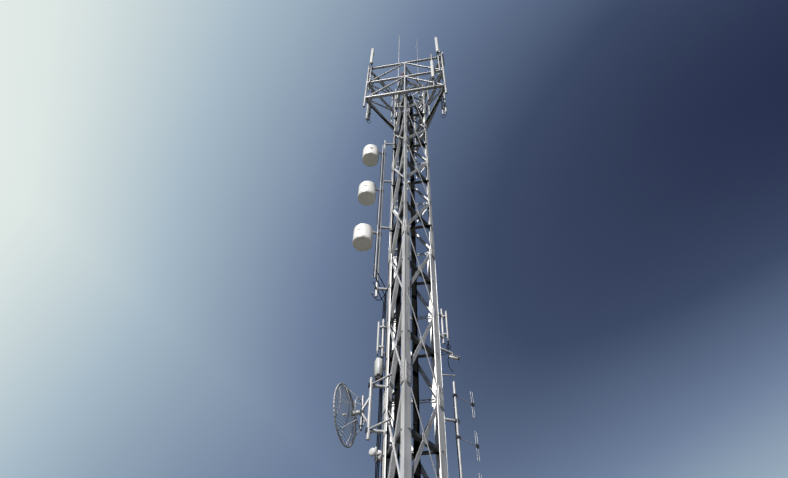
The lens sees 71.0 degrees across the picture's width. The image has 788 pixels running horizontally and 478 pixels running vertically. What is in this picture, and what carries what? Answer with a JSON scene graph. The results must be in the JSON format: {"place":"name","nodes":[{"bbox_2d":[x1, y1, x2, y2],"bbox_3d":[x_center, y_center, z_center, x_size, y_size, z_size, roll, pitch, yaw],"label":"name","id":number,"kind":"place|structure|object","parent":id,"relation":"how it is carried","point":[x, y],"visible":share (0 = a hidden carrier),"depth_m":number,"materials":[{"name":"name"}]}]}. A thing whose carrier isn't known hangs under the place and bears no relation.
{"place":"outdoors","nodes":[
{"label":"outdoors","id":0,"kind":"place"},
{"bbox_2d":[0,0,787,477],"label":"sky","id":1,"kind":"structure","parent":0,"point":[185,288],"materials":[{"name":"blue"}]},
{"bbox_3d":[0.024,5.730,2.285,36.000,0.026,36.000,-1,-51,2],"label":"gravel compound","id":2,"kind":"object","parent":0,"visible":0},
{"bbox_3d":[0.203,8.705,4.959,3.200,0.316,3.200,-1,-51,2],"label":"footing","id":3,"kind":"object","parent":2,"relation":"on","visible":0},
{"bbox_2d":[382,65,447,477],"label":"tower legs","id":4,"kind":"object","parent":3,"relation":"on","point":[406,453],"visible":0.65,"depth_m":12.37,"materials":[{"name":"grey metal"}]},
{"bbox_2d":[371,152,389,477],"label":"drum cables","id":5,"kind":"object","parent":4,"relation":"attached to","point":[377,463],"visible":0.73,"depth_m":12.50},
{"bbox_2d":[370,140,392,297],"bbox_3d":[-0.458,-1.127,17.423,0.776,8.100,0.150,17,-52,-12],"label":"mounting pole","id":6,"kind":"object","parent":4,"relation":"attached to","point":[378,241],"visible":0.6,"depth_m":16.63,"materials":[{"name":"grey metal"}]},
{"bbox_2d":[352,144,378,250],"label":"drum antennas","id":7,"kind":"object","parent":6,"relation":"attached to","point":[370,159],"visible":0.98,"depth_m":17.38,"materials":[{"name":"white plastic"}]},
{"bbox_2d":[356,142,385,289],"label":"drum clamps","id":8,"kind":"object","parent":6,"relation":"attached to","point":[375,196],"visible":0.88,"depth_m":17.29,"materials":[{"name":"grey metal"}]},
{"bbox_2d":[363,46,446,161],"bbox_3d":[0.548,-7.129,24.670,3.263,9.850,3.134,-1,-51,2],"label":"antenna mounting frame","id":9,"kind":"object","parent":4,"relation":"attached to","point":[370,85],"visible":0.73,"depth_m":22.22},
{"bbox_2d":[366,35,446,119],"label":"panel antennas","id":10,"kind":"object","parent":9,"relation":"on","point":[431,65],"visible":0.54,"depth_m":22.64,"materials":[{"name":"white plastic"}]},
{"bbox_2d":[366,52,446,477],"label":"jumper cables","id":11,"kind":"object","parent":4,"relation":"attached to","point":[394,142],"visible":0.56,"depth_m":16.39,"materials":[{"name":"black plastic"}]},
{"bbox_2d":[393,93,420,477],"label":"feeder cables","id":12,"kind":"object","parent":4,"relation":"attached to","point":[416,428],"visible":0.75,"depth_m":13.57,"materials":[{"name":"black plastic"}]},
{"bbox_2d":[385,67,437,477],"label":"lattice bracing","id":13,"kind":"object","parent":4,"relation":"attached to","point":[395,446],"visible":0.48,"depth_m":13.78,"materials":[{"name":"grey metal"}]},
{"bbox_2d":[383,93,442,458],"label":"horizontal braces","id":14,"kind":"object","parent":4,"relation":"attached to","point":[433,447],"visible":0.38,"depth_m":14.40,"materials":[{"name":"grey metal"}]},
{"bbox_2d":[383,98,443,404],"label":"tower bolts","id":15,"kind":"object","parent":4,"relation":"attached to","point":[402,287],"visible":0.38,"depth_m":14.16,"materials":[{"name":"grey metal"}]},
{"bbox_2d":[346,309,481,477],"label":"antenna mounts","id":16,"kind":"object","parent":4,"relation":"attached to","point":[368,402],"visible":0.85,"depth_m":11.75,"materials":[{"name":"grey metal"}]},
{"bbox_2d":[333,383,364,447],"bbox_3d":[-0.886,3.713,11.740,0.364,1.340,1.339,-12,-52,11],"label":"grid dish","id":17,"kind":"object","parent":16,"relation":"attached to","point":[348,391],"visible":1,"depth_m":11.52,"materials":[{"name":"grey metal"}]},
{"bbox_2d":[342,311,459,461],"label":"antennas","id":18,"kind":"object","parent":16,"relation":"attached to","point":[378,364],"visible":0.96,"depth_m":12.66,"materials":[{"name":"white plastic"}]},
{"bbox_2d":[365,358,478,448],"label":"clamps","id":19,"kind":"object","parent":16,"relation":"attached to","point":[377,377],"visible":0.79,"depth_m":11.89,"materials":[{"name":"grey metal"}]},
{"bbox_2d":[377,342,459,477],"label":"cables","id":20,"kind":"object","parent":4,"relation":"attached to","point":[448,345],"visible":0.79,"depth_m":11.61,"materials":[{"name":"black plastic"}]}
]}

